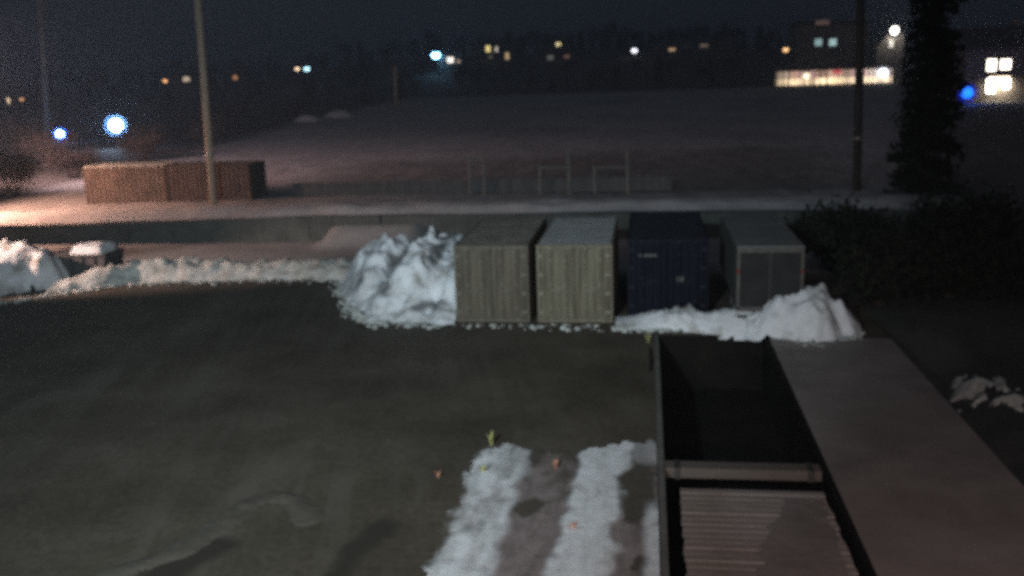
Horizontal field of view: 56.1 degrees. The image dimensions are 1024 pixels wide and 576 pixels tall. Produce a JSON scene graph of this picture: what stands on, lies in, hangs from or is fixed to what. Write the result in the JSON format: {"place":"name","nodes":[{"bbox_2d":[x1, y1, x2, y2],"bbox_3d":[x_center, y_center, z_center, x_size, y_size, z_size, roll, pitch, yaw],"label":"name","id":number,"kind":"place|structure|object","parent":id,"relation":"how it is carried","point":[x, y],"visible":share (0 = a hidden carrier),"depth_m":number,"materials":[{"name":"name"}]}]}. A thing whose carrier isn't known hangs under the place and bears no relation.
{"place":"outdoors","nodes":[
{"label":"outdoors","id":0,"kind":"place"},
{"bbox_2d":[95,491,326,575],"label":"slush ridge","id":1,"kind":"structure","parent":0,"point":[304,510],"depth_m":17.69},
{"bbox_2d":[0,223,889,575],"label":"ground","id":2,"kind":"structure","parent":0,"point":[138,421],"depth_m":23.71,"materials":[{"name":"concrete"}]},
{"bbox_2d":[0,238,69,295],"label":"snow heap","id":3,"kind":"object","parent":2,"relation":"on","point":[25,265],"visible":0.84,"depth_m":38.86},
{"bbox_2d":[50,248,125,277],"bbox_3d":[-17.975,-0.968,40.617,2.720,1.189,1.640,0,13,8],"label":"skip","id":4,"kind":"object","parent":2,"relation":"on","point":[74,265],"visible":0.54,"depth_m":39.86,"materials":[{"name":"metal"}]},
{"bbox_2d":[70,241,118,253],"bbox_3d":[-17.580,-1.739,40.384,1.450,0.391,1.400,0,13,8],"label":"snow block","id":5,"kind":"object","parent":4,"relation":"on","point":[100,247],"depth_m":39.87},
{"bbox_2d":[0,215,380,243],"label":"retaining wall","id":6,"kind":"structure","parent":2,"relation":"on","point":[292,229],"depth_m":48.98,"materials":[{"name":"concrete"}]},
{"bbox_2d":[44,256,352,294],"bbox_3d":[-12.098,-0.764,39.825,12.908,0.972,4.278,-2,13,0],"label":"snow windrow","id":7,"kind":"object","parent":2,"relation":"on","point":[190,269],"visible":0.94,"depth_m":39.59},
{"bbox_2d":[338,225,462,324],"bbox_3d":[-4.590,-0.867,35.947,6.550,2.355,9.297,0,13,8],"label":"snow heap","id":8,"kind":"object","parent":2,"relation":"on","point":[402,278],"visible":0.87,"depth_m":33.30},
{"bbox_2d":[0,277,864,346],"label":"snow crumbs","id":9,"kind":"object","parent":2,"relation":"on","point":[355,313],"visible":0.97,"depth_m":31.90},
{"bbox_2d":[453,217,546,321],"bbox_3d":[-0.252,-0.785,34.010,2.440,2.553,6.122,0,13,8],"label":"shipping container","id":10,"kind":"object","parent":2,"relation":"on","point":[494,263],"visible":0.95,"depth_m":31.26,"materials":[{"name":"metal"}]},
{"bbox_2d":[455,248,492,320],"bbox_3d":[-1.234,-0.118,31.202,1.143,2.430,0.137,0,13,8],"label":"door","id":11,"kind":"structure","parent":10,"relation":"in","point":[474,266],"depth_m":31.22,"materials":[{"name":"beige paint"}]},
{"bbox_2d":[491,247,526,320],"bbox_3d":[-0.098,-0.119,31.042,1.103,2.430,0.137,0,13,8],"label":"door","id":12,"kind":"structure","parent":10,"relation":"in","point":[508,266],"depth_m":31.07,"materials":[{"name":"beige paint"}]},
{"bbox_2d":[419,439,659,575],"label":"snow cover","id":13,"kind":"object","parent":2,"relation":"on","point":[517,511],"visible":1,"depth_m":17.57,"materials":[{"name":"snow"}]},
{"bbox_2d":[536,216,618,322],"bbox_3d":[2.412,-0.789,33.636,2.440,2.553,6.122,0,13,8],"label":"shipping container","id":14,"kind":"object","parent":2,"relation":"on","point":[577,269],"visible":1,"depth_m":30.88,"materials":[{"name":"metal"}]},
{"bbox_2d":[538,247,574,320],"bbox_3d":[1.430,-0.122,30.828,1.143,2.430,0.137,0,13,8],"label":"door","id":15,"kind":"structure","parent":14,"relation":"in","point":[557,293],"depth_m":30.85,"materials":[{"name":"beige paint"}]},
{"bbox_2d":[574,247,609,320],"bbox_3d":[2.565,-0.123,30.668,1.103,2.430,0.137,0,13,8],"label":"door","id":16,"kind":"structure","parent":14,"relation":"in","point":[592,274],"depth_m":30.69,"materials":[{"name":"beige paint"}]},
{"bbox_2d":[654,334,668,575],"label":"kerb","id":17,"kind":"structure","parent":2,"relation":"on","point":[663,527],"depth_m":19.29,"materials":[{"name":"concrete"}]},
{"bbox_2d":[628,211,708,315],"bbox_3d":[5.478,-0.998,34.111,2.600,2.553,6.122,0,13,8],"label":"shipping container","id":18,"kind":"object","parent":2,"relation":"on","point":[668,260],"visible":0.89,"depth_m":31.31,"materials":[{"name":"metal"}]},
{"bbox_2d":[630,241,667,312],"bbox_3d":[4.456,-0.330,31.308,1.223,2.430,0.137,0,13,8],"label":"door","id":19,"kind":"structure","parent":18,"relation":"in","point":[649,287],"depth_m":31.33,"materials":[{"name":"blue paint"}]},
{"bbox_2d":[668,241,705,310],"bbox_3d":[5.671,-0.332,31.138,1.183,2.430,0.137,0,13,8],"label":"door","id":20,"kind":"structure","parent":18,"relation":"in","point":[687,260],"depth_m":31.15,"materials":[{"name":"blue paint"}]},
{"bbox_2d":[615,303,759,339],"bbox_3d":[5.471,0.894,30.233,4.826,0.820,1.977,3,13,19],"label":"snow windrow","id":21,"kind":"object","parent":2,"relation":"on","point":[726,323],"visible":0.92,"depth_m":29.69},
{"bbox_2d":[720,211,804,317],"bbox_3d":[8.311,-0.853,32.852,1.960,2.680,8.330,0,13,8],"label":"shipping container","id":22,"kind":"object","parent":2,"relation":"on","point":[762,256],"visible":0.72,"depth_m":28.99,"materials":[{"name":"metal"}]},
{"bbox_2d":[740,282,862,341],"bbox_3d":[8.774,0.628,29.053,3.909,1.534,2.895,0,13,8],"label":"snow heap","id":23,"kind":"object","parent":2,"relation":"on","point":[817,313],"visible":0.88,"depth_m":28.45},
{"bbox_2d":[0,48,1023,224],"bbox_3d":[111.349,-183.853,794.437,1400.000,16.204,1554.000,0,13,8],"label":"field","id":24,"kind":"structure","parent":0,"point":[750,139],"depth_m":97.43,"materials":[{"name":"snow"}]},
{"bbox_2d":[0,90,11,113],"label":"distant tree","id":25,"kind":"object","parent":24,"relation":"on","point":[4,104],"visible":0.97,"depth_m":257.44,"materials":[{"name":"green plant"}]},
{"bbox_2d":[8,91,22,119],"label":"distant tree","id":26,"kind":"object","parent":24,"relation":"on","point":[14,105],"visible":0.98,"depth_m":213.19,"materials":[{"name":"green plant"}]},
{"bbox_2d":[0,84,40,111],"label":"house","id":27,"kind":"structure","parent":24,"relation":"on","point":[29,95],"depth_m":281.23,"materials":[{"name":"white"}]},
{"bbox_2d":[0,147,48,197],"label":"scrub bush","id":28,"kind":"object","parent":24,"relation":"on","point":[15,170],"visible":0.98,"depth_m":61.58,"materials":[{"name":"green plant"}]},
{"bbox_2d":[0,115,51,159],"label":"scrub bush","id":29,"kind":"object","parent":24,"relation":"on","point":[15,136],"visible":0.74,"depth_m":89.76,"materials":[{"name":"brown plant"}]},
{"bbox_2d":[34,72,41,92],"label":"distant tree","id":30,"kind":"object","parent":24,"relation":"on","point":[38,86],"visible":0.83,"depth_m":455.24,"materials":[{"name":"green plant"}]},
{"bbox_2d":[37,0,50,139],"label":"wooden pole","id":31,"kind":"object","parent":24,"relation":"on","point":[45,96],"visible":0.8,"depth_m":123.89,"materials":[{"name":"wood"}]},
{"bbox_2d":[7,123,86,169],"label":"scrub bush","id":32,"kind":"object","parent":24,"relation":"on","point":[42,147],"visible":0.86,"depth_m":80.17,"materials":[{"name":"brown plant"}]},
{"bbox_2d":[47,74,53,92],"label":"distant tree","id":33,"kind":"object","parent":24,"relation":"on","point":[50,86],"visible":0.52,"depth_m":455.44,"materials":[{"name":"green plant"}]},
{"bbox_2d":[34,139,108,177],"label":"scrub bush","id":34,"kind":"object","parent":24,"relation":"on","point":[79,162],"visible":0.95,"depth_m":72.34,"materials":[{"name":"brown plant"}]},
{"bbox_2d":[103,82,124,113],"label":"distant tree","id":35,"kind":"object","parent":24,"relation":"on","point":[116,90],"visible":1,"depth_m":227.73,"materials":[{"name":"green plant"}]},
{"bbox_2d":[109,119,122,148],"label":"globe lamp","id":36,"kind":"object","parent":24,"relation":"on","point":[113,122],"visible":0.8,"depth_m":101.99,"materials":[{"name":"glass"}]},
{"bbox_2d":[82,162,181,204],"bbox_3d":[-22.541,-6.239,57.546,5.162,2.490,2.440,0,13,8],"label":"shipping container","id":37,"kind":"object","parent":24,"relation":"on","point":[130,182],"visible":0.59,"depth_m":56.40,"materials":[{"name":"orange paint"}]},
{"bbox_2d":[100,118,171,146],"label":"scrub bush","id":38,"kind":"object","parent":24,"relation":"on","point":[129,133],"visible":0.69,"depth_m":99.45,"materials":[{"name":"brown plant"}]},
{"bbox_2d":[111,126,169,160],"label":"scrub bush","id":39,"kind":"object","parent":24,"relation":"on","point":[144,150],"visible":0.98,"depth_m":86.29,"materials":[{"name":"brown plant"}]},
{"bbox_2d":[153,72,160,86],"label":"distant tree","id":40,"kind":"object","parent":24,"relation":"on","point":[155,79],"visible":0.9,"depth_m":476.32,"materials":[{"name":"green plant"}]},
{"bbox_2d":[162,65,171,85],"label":"distant tree","id":41,"kind":"object","parent":24,"relation":"on","point":[165,73],"visible":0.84,"depth_m":449.94,"materials":[{"name":"green plant"}]},
{"bbox_2d":[162,84,177,112],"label":"distant tree","id":42,"kind":"object","parent":24,"relation":"on","point":[169,101],"visible":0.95,"depth_m":225.37,"materials":[{"name":"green plant"}]},
{"bbox_2d":[172,65,210,99],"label":"house","id":43,"kind":"structure","parent":24,"relation":"on","point":[186,88],"depth_m":333.33,"materials":[{"name":"white"}]},
{"bbox_2d":[181,121,228,143],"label":"scrub bush","id":44,"kind":"object","parent":24,"relation":"on","point":[198,134],"visible":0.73,"depth_m":106.94,"materials":[{"name":"brown plant"}]},
{"bbox_2d":[194,0,216,205],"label":"wooden pole","id":45,"kind":"object","parent":24,"relation":"on","point":[209,153],"visible":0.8,"depth_m":51.16,"materials":[{"name":"wood"}]},
{"bbox_2d":[194,69,218,97],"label":"distant tree","id":46,"kind":"object","parent":24,"relation":"on","point":[210,79],"visible":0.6,"depth_m":226.38,"materials":[{"name":"green plant"}]},
{"bbox_2d":[188,111,238,134],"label":"scrub bush","id":47,"kind":"object","parent":24,"relation":"on","point":[213,121],"visible":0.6,"depth_m":124.64,"materials":[{"name":"brown plant"}]},
{"bbox_2d":[165,160,266,201],"bbox_3d":[-17.410,-6.225,56.830,5.162,2.353,2.440,0,13,8],"label":"shipping container","id":48,"kind":"object","parent":24,"relation":"on","point":[234,180],"visible":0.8,"depth_m":55.74,"materials":[{"name":"orange paint"}]},
{"bbox_2d":[249,164,258,199],"bbox_3d":[-15.001,-6.098,55.918,0.137,2.230,1.143,0,13,8],"label":"door","id":49,"kind":"structure","parent":48,"relation":"in","point":[253,168],"depth_m":55.95,"materials":[{"name":"grey paint"}]},
{"bbox_2d":[256,162,266,196],"bbox_3d":[-14.846,-6.352,57.025,0.137,2.230,1.103,0,13,8],"label":"door","id":50,"kind":"structure","parent":48,"relation":"in","point":[260,167],"depth_m":57.01,"materials":[{"name":"grey paint"}]},
{"bbox_2d":[196,104,240,126],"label":"scrub bush","id":51,"kind":"object","parent":24,"relation":"on","point":[214,115],"visible":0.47,"depth_m":140.22,"materials":[{"name":"brown plant"}]},
{"bbox_2d":[221,64,256,95],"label":"house","id":52,"kind":"structure","parent":24,"relation":"on","point":[239,80],"depth_m":341.15,"materials":[{"name":"white"}]},
{"bbox_2d":[273,101,311,119],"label":"scrub bush","id":53,"kind":"object","parent":24,"relation":"on","point":[289,112],"visible":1,"depth_m":163.55,"materials":[{"name":"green plant"}]},
{"bbox_2d":[292,68,307,92],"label":"distant tree","id":54,"kind":"object","parent":24,"relation":"on","point":[297,79],"visible":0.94,"depth_m":331.68,"materials":[{"name":"green plant"}]},
{"bbox_2d":[293,115,322,121],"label":"snow mound","id":55,"kind":"object","parent":24,"relation":"on","point":[307,118],"visible":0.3,"depth_m":154.48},
{"bbox_2d":[305,51,319,70],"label":"distant tree","id":56,"kind":"object","parent":24,"relation":"on","point":[309,58],"visible":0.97,"depth_m":479.24,"materials":[{"name":"green plant"}]},
{"bbox_2d":[322,110,353,117],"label":"snow mound","id":57,"kind":"object","parent":24,"relation":"on","point":[337,114],"visible":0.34,"depth_m":166.90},
{"bbox_2d":[393,65,397,108],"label":"marker post","id":58,"kind":"object","parent":24,"relation":"on","point":[395,89],"visible":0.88,"depth_m":200.67,"materials":[{"name":"metal"}]},
{"bbox_2d":[397,73,407,98],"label":"distant tree","id":59,"kind":"object","parent":24,"relation":"on","point":[400,86],"visible":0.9,"depth_m":284.22,"materials":[{"name":"green plant"}]},
{"bbox_2d":[412,60,427,84],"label":"distant tree","id":60,"kind":"object","parent":24,"relation":"on","point":[417,71],"visible":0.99,"depth_m":333.64,"materials":[{"name":"green plant"}]},
{"bbox_2d":[423,28,434,56],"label":"distant tree","id":61,"kind":"object","parent":24,"relation":"on","point":[428,46],"visible":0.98,"depth_m":424.79,"materials":[{"name":"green plant"}]},
{"bbox_2d":[431,31,437,55],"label":"distant tree","id":62,"kind":"object","parent":24,"relation":"on","point":[434,40],"visible":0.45,"depth_m":451.43,"materials":[{"name":"green plant"}]},
{"bbox_2d":[436,36,445,50],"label":"distant tree","id":63,"kind":"object","parent":24,"relation":"on","point":[439,43],"visible":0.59,"depth_m":441.88,"materials":[{"name":"green plant"}]},
{"bbox_2d":[439,46,466,74],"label":"house","id":64,"kind":"structure","parent":24,"relation":"on","point":[449,59],"depth_m":359.12,"materials":[{"name":"white"}]},
{"bbox_2d":[293,149,671,195],"bbox_3d":[-1.994,-6.425,54.261,21.770,2.603,0.220,0,13,8],"label":"board fence","id":65,"kind":"object","parent":24,"relation":"on","point":[522,185],"visible":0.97,"depth_m":54.30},
{"bbox_2d":[474,36,504,59],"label":"house","id":66,"kind":"structure","parent":24,"relation":"on","point":[485,48],"depth_m":395.50,"materials":[{"name":"white"}]},
{"bbox_2d":[497,42,519,65],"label":"house","id":67,"kind":"structure","parent":24,"relation":"on","point":[508,54],"depth_m":373.44,"materials":[{"name":"white"}]},
{"bbox_2d":[534,45,569,65],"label":"house","id":68,"kind":"structure","parent":24,"relation":"on","point":[553,56],"depth_m":369.30,"materials":[{"name":"white"}]},
{"bbox_2d":[548,33,569,53],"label":"house","id":69,"kind":"structure","parent":24,"relation":"on","point":[560,40],"depth_m":412.53,"materials":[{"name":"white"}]},
{"bbox_2d":[584,27,602,51],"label":"distant tree","id":70,"kind":"object","parent":24,"relation":"on","point":[591,30],"visible":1,"depth_m":418.67,"materials":[{"name":"green plant"}]},
{"bbox_2d":[600,28,612,50],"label":"distant tree","id":71,"kind":"object","parent":24,"relation":"on","point":[606,42],"visible":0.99,"depth_m":431.28,"materials":[{"name":"green plant"}]},
{"bbox_2d":[602,20,621,49],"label":"distant tree","id":72,"kind":"object","parent":24,"relation":"on","point":[613,27],"visible":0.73,"depth_m":451.91,"materials":[{"name":"green plant"}]},
{"bbox_2d":[619,24,629,49],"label":"distant tree","id":73,"kind":"object","parent":24,"relation":"on","point":[625,46],"visible":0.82,"depth_m":453.56,"materials":[{"name":"green plant"}]},
{"bbox_2d":[629,55,641,76],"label":"distant tree","id":74,"kind":"object","parent":24,"relation":"on","point":[635,63],"visible":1,"depth_m":331.46,"materials":[{"name":"green plant"}]},
{"bbox_2d":[637,32,646,49],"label":"distant tree","id":75,"kind":"object","parent":24,"relation":"on","point":[641,37],"visible":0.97,"depth_m":420.84,"materials":[{"name":"green plant"}]},
{"bbox_2d":[659,38,683,55],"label":"house","id":76,"kind":"structure","parent":24,"relation":"on","point":[671,47],"depth_m":385.61,"materials":[{"name":"white"}]},
{"bbox_2d":[690,24,709,39],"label":"distant tree","id":77,"kind":"object","parent":24,"relation":"on","point":[705,33],"visible":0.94,"depth_m":415.19,"materials":[{"name":"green plant"}]},
{"bbox_2d":[691,34,715,50],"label":"house","id":78,"kind":"structure","parent":24,"relation":"on","point":[703,43],"depth_m":402.64,"materials":[{"name":"white"}]},
{"bbox_2d":[715,37,737,50],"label":"house","id":79,"kind":"structure","parent":24,"relation":"on","point":[730,43],"depth_m":403.46,"materials":[{"name":"white"}]},
{"bbox_2d":[727,25,740,40],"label":"distant tree","id":80,"kind":"object","parent":24,"relation":"on","point":[732,32],"visible":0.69,"depth_m":448.15,"materials":[{"name":"green plant"}]},
{"bbox_2d":[753,25,765,48],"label":"distant tree","id":81,"kind":"object","parent":24,"relation":"on","point":[758,40],"visible":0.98,"depth_m":411.80,"materials":[{"name":"green plant"}]},
{"bbox_2d":[776,35,782,48],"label":"distant tree","id":82,"kind":"object","parent":24,"relation":"on","point":[779,40],"visible":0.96,"depth_m":430.31,"materials":[{"name":"green plant"}]},
{"bbox_2d":[767,20,899,86],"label":"shop building","id":83,"kind":"structure","parent":24,"relation":"on","point":[821,52],"depth_m":279.25,"materials":[{"name":"white"}]},
{"bbox_2d":[776,72,782,85],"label":"shop window","id":84,"kind":"structure","parent":83,"relation":"in","point":[780,74],"depth_m":281.39,"materials":[{"name":"white"}]},
{"bbox_2d":[789,71,798,85],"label":"shop window","id":85,"kind":"structure","parent":83,"relation":"in","point":[795,74],"depth_m":280.80,"materials":[{"name":"white"}]},
{"bbox_2d":[799,71,803,84],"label":"shop window","id":86,"kind":"structure","parent":83,"relation":"in","point":[801,80],"depth_m":280.53,"materials":[{"name":"white"}]},
{"bbox_2d":[815,70,825,84],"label":"shop window","id":87,"kind":"structure","parent":83,"relation":"in","point":[823,73],"depth_m":279.74,"materials":[{"name":"white"}]},
{"bbox_2d":[825,70,835,84],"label":"shop window","id":88,"kind":"structure","parent":83,"relation":"in","point":[830,75],"depth_m":279.37,"materials":[{"name":"white"}]},
{"bbox_2d":[844,70,851,83],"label":"shop window","id":89,"kind":"structure","parent":83,"relation":"in","point":[845,71],"depth_m":278.69,"materials":[{"name":"white"}]},
{"bbox_2d":[869,69,876,82],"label":"shop window","id":90,"kind":"structure","parent":83,"relation":"in","point":[870,70],"depth_m":277.74,"materials":[{"name":"white"}]},
{"bbox_2d":[852,0,864,190],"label":"pole","id":91,"kind":"object","parent":24,"relation":"on","point":[858,95],"visible":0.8,"depth_m":50.16,"materials":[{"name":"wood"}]},
{"bbox_2d":[866,26,903,79],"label":"gabled annex","id":92,"kind":"object","parent":24,"relation":"on","point":[885,47],"visible":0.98,"depth_m":293.02,"materials":[{"name":"white"}]},
{"bbox_2d":[882,0,976,194],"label":"spruce tree","id":93,"kind":"object","parent":24,"relation":"on","point":[930,92],"visible":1,"depth_m":46.78,"materials":[{"name":"green plant"}]},
{"bbox_2d":[961,87,973,103],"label":"globe lamp","id":94,"kind":"object","parent":24,"relation":"on","point":[968,92],"visible":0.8,"depth_m":139.00,"materials":[{"name":"glass"}]},
{"bbox_2d":[947,19,1023,101],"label":"house","id":95,"kind":"structure","parent":24,"relation":"on","point":[993,60],"depth_m":146.03,"materials":[{"name":"white"}]},
{"bbox_2d":[985,78,996,93],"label":"window","id":96,"kind":"structure","parent":95,"relation":"in","point":[990,88],"depth_m":146.28,"materials":[{"name":"white"}]},
{"bbox_2d":[986,58,997,71],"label":"window","id":97,"kind":"structure","parent":95,"relation":"in","point":[991,64],"depth_m":145.61,"materials":[{"name":"white"}]},
{"bbox_2d":[999,58,1011,69],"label":"window","id":98,"kind":"structure","parent":95,"relation":"in","point":[1005,64],"depth_m":145.32,"materials":[{"name":"white"}]},
{"bbox_2d":[1002,78,1010,89],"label":"window","id":99,"kind":"structure","parent":95,"relation":"in","point":[1006,82],"depth_m":145.93,"materials":[{"name":"white"}]},
{"bbox_2d":[0,0,1023,224],"label":"sky","id":100,"kind":"structure","parent":0,"point":[115,35],"materials":[{"name":"black"}]},
{"bbox_2d":[649,335,876,575],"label":"pit","id":101,"kind":"object","parent":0,"point":[730,399],"visible":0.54,"depth_m":26.07,"materials":[{"name":"concrete"}]},
{"bbox_2d":[665,459,821,482],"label":"timber beam","id":102,"kind":"structure","parent":101,"relation":"on","point":[806,471],"depth_m":19.49,"materials":[{"name":"wood"}]},
{"bbox_2d":[680,488,858,575],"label":"board deck","id":103,"kind":"structure","parent":101,"relation":"in","point":[725,532],"depth_m":17.16,"materials":[{"name":"wood"}]},
{"bbox_2d":[770,338,1023,575],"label":"pavement","id":104,"kind":"structure","parent":0,"point":[927,482],"depth_m":19.21,"materials":[{"name":"concrete"}]},
{"bbox_2d":[806,236,1023,485],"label":"verge","id":105,"kind":"structure","parent":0,"point":[943,343],"depth_m":29.00,"materials":[{"name":"plant"}]},
{"bbox_2d":[381,209,1023,238],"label":"retaining wall","id":106,"kind":"structure","parent":105,"relation":"on","point":[461,224],"depth_m":46.30,"materials":[{"name":"concrete"}]},
{"bbox_2d":[782,189,901,270],"bbox_3d":[12.978,-2.088,37.359,5.029,3.420,4.291,0,13,8],"label":"bush","id":107,"kind":"object","parent":105,"relation":"on","point":[821,236],"visible":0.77,"depth_m":36.43,"materials":[{"name":"green plant"}]},
{"bbox_2d":[826,218,934,308],"bbox_3d":[12.143,-0.725,31.776,3.112,3.089,3.673,10,17,43],"label":"bush","id":108,"kind":"object","parent":105,"relation":"on","point":[881,264],"visible":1,"depth_m":31.03,"materials":[{"name":"green plant"}]},
{"bbox_2d":[881,175,1023,247],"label":"bush","id":109,"kind":"object","parent":105,"relation":"on","point":[996,212],"visible":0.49,"depth_m":36.54,"materials":[{"name":"green plant"}]},
{"bbox_2d":[900,206,1017,305],"bbox_3d":[14.817,-1.119,32.855,4.127,3.372,5.017,0,13,8],"label":"bush","id":110,"kind":"object","parent":105,"relation":"on","point":[969,260],"visible":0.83,"depth_m":31.79,"materials":[{"name":"green plant"}]},
{"bbox_2d":[950,374,1019,412],"bbox_3d":[12.854,2.801,26.358,1.686,0.787,2.178,0,13,8],"label":"snow patch","id":111,"kind":"object","parent":105,"relation":"on","point":[975,385],"visible":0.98,"depth_m":26.11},
{"bbox_2d":[984,390,1023,411],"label":"snow patch","id":112,"kind":"object","parent":105,"relation":"on","point":[1015,401],"visible":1,"depth_m":24.76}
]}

